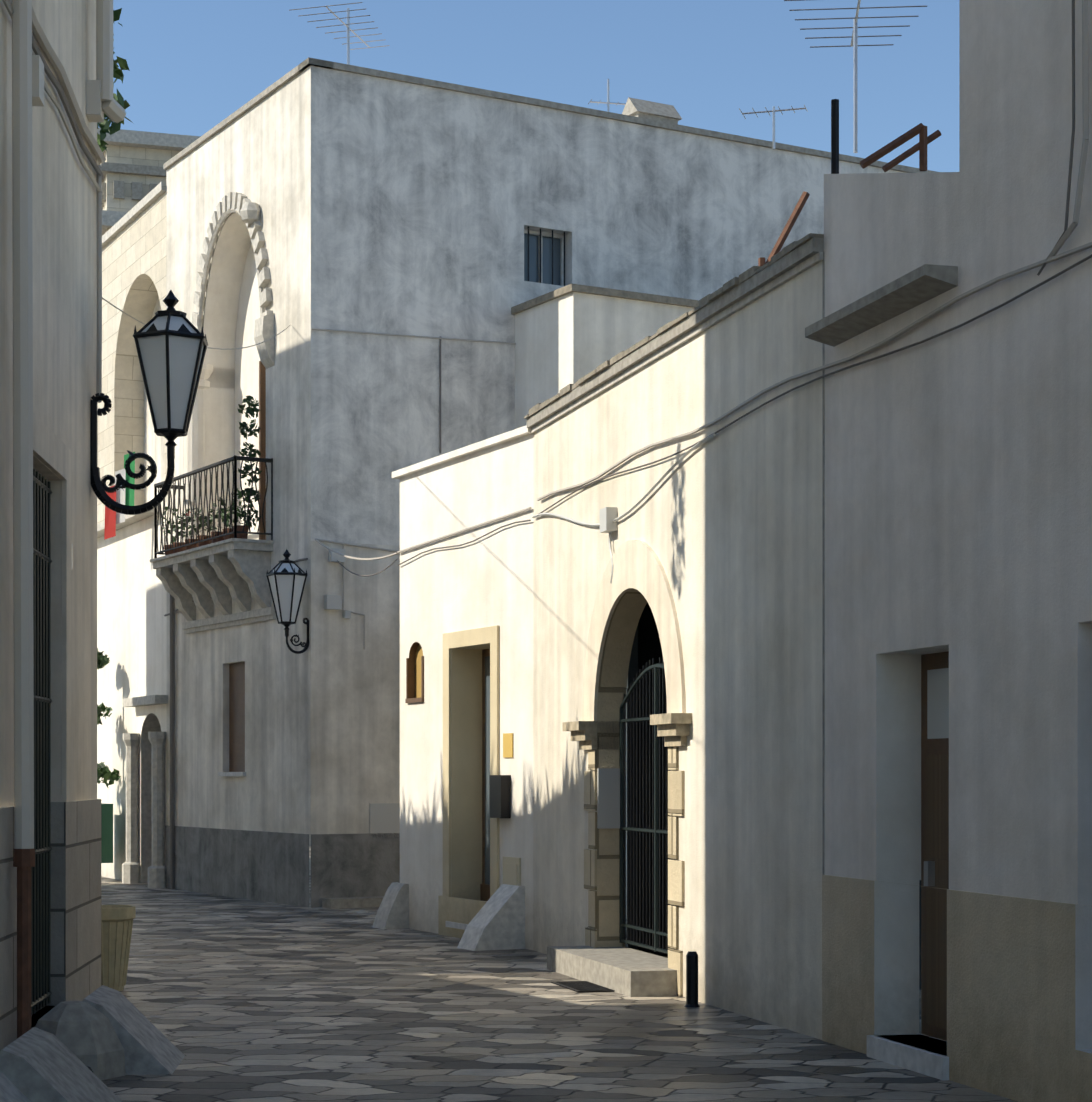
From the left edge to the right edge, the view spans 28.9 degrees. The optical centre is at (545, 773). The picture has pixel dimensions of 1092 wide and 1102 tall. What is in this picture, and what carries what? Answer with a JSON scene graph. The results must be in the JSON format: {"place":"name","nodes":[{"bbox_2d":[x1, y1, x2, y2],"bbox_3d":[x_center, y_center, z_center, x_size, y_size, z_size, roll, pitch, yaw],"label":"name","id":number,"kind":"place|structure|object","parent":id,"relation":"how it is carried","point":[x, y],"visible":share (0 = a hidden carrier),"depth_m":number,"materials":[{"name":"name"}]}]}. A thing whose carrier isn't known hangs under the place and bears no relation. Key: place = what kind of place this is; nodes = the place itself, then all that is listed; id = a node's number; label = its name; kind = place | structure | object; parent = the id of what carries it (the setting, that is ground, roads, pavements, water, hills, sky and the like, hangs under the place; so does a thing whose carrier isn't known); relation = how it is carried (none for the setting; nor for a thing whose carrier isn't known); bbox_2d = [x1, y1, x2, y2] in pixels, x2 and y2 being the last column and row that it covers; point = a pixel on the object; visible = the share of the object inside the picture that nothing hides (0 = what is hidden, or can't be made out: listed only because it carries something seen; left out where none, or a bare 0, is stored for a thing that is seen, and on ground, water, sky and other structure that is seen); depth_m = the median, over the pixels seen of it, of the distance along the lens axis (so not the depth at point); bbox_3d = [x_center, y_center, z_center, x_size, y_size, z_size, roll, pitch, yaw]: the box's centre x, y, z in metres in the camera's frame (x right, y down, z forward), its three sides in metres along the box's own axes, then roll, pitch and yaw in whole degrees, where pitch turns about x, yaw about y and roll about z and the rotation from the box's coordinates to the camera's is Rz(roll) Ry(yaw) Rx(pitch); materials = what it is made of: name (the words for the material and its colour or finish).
{"place":"outdoors","nodes":[
{"label":"outdoors","id":0,"kind":"place"},
{"bbox_2d":[0,0,100,1050],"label":"house","id":1,"kind":"structure","parent":0,"point":[50,890],"depth_m":13.30,"materials":[{"name":"white paint"}]},
{"bbox_2d":[2,0,1091,648],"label":"cables","id":2,"kind":"object","parent":1,"relation":"attached to","point":[100,100],"visible":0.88,"depth_m":14.80,"materials":[{"name":"beige plastic"}]},
{"bbox_2d":[97,127,310,845],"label":"building","id":3,"kind":"structure","parent":0,"point":[134,172],"depth_m":49.74,"materials":[{"name":"paint"}]},
{"bbox_2d":[392,425,627,949],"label":"house","id":4,"kind":"structure","parent":0,"point":[466,731],"depth_m":22.65,"materials":[{"name":"white paint"}]},
{"bbox_2d":[98,0,958,171],"label":"sky","id":5,"kind":"structure","parent":0,"point":[192,64],"materials":[{"name":"blue"}]},
{"bbox_2d":[101,846,1017,1101],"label":"ground","id":6,"kind":"structure","parent":0,"point":[232,999],"depth_m":14.36,"materials":[{"name":"grey stone"}]},
{"bbox_2d":[97,182,167,887],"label":"building","id":7,"kind":"structure","parent":6,"relation":"on","point":[132,699],"depth_m":34.21,"materials":[{"name":"white paint"}]},
{"bbox_2d":[101,395,261,990],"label":"potted plants","id":8,"kind":"object","parent":6,"relation":"on","point":[116,926],"visible":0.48,"depth_m":28.45,"materials":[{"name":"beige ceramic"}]},
{"bbox_2d":[0,882,524,1101],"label":"guard stones","id":9,"kind":"object","parent":6,"relation":"on","point":[72,1051],"visible":1,"depth_m":12.10,"materials":[{"name":"grey stone"}]},
{"bbox_2d":[150,57,935,908],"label":"palazzo","id":10,"kind":"structure","parent":6,"relation":"on","point":[306,197],"depth_m":28.59,"materials":[{"name":"paint"}]},
{"bbox_2d":[90,290,308,653],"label":"street lamps","id":11,"kind":"object","parent":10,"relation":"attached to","point":[171,342],"visible":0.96,"depth_m":14.98,"materials":[{"name":"black metal"}]},
{"bbox_2d":[511,284,698,428],"bbox_3d":[4.069,-2.314,30.551,9.542,8.090,1.630,0,0,-30],"label":"rooftop structure","id":12,"kind":"object","parent":6,"relation":"on","point":[565,336],"visible":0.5,"depth_m":27.98,"materials":[{"name":"white paint"}]},
{"bbox_2d":[524,233,920,1039],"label":"building","id":13,"kind":"structure","parent":6,"relation":"on","point":[694,627],"depth_m":16.25,"materials":[{"name":"white paint"}]},
{"bbox_2d":[758,0,1091,1101],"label":"house","id":14,"kind":"structure","parent":0,"point":[958,622],"depth_m":11.77,"materials":[{"name":"paint"}]},
{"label":"side walls","id":15,"kind":"object","parent":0,"visible":0},
{"bbox_2d":[97,8,132,152],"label":"roof plants","id":16,"kind":"object","parent":15,"relation":"attached to","point":[114,127],"visible":0.31,"depth_m":15.89,"materials":[{"name":"green plant"}]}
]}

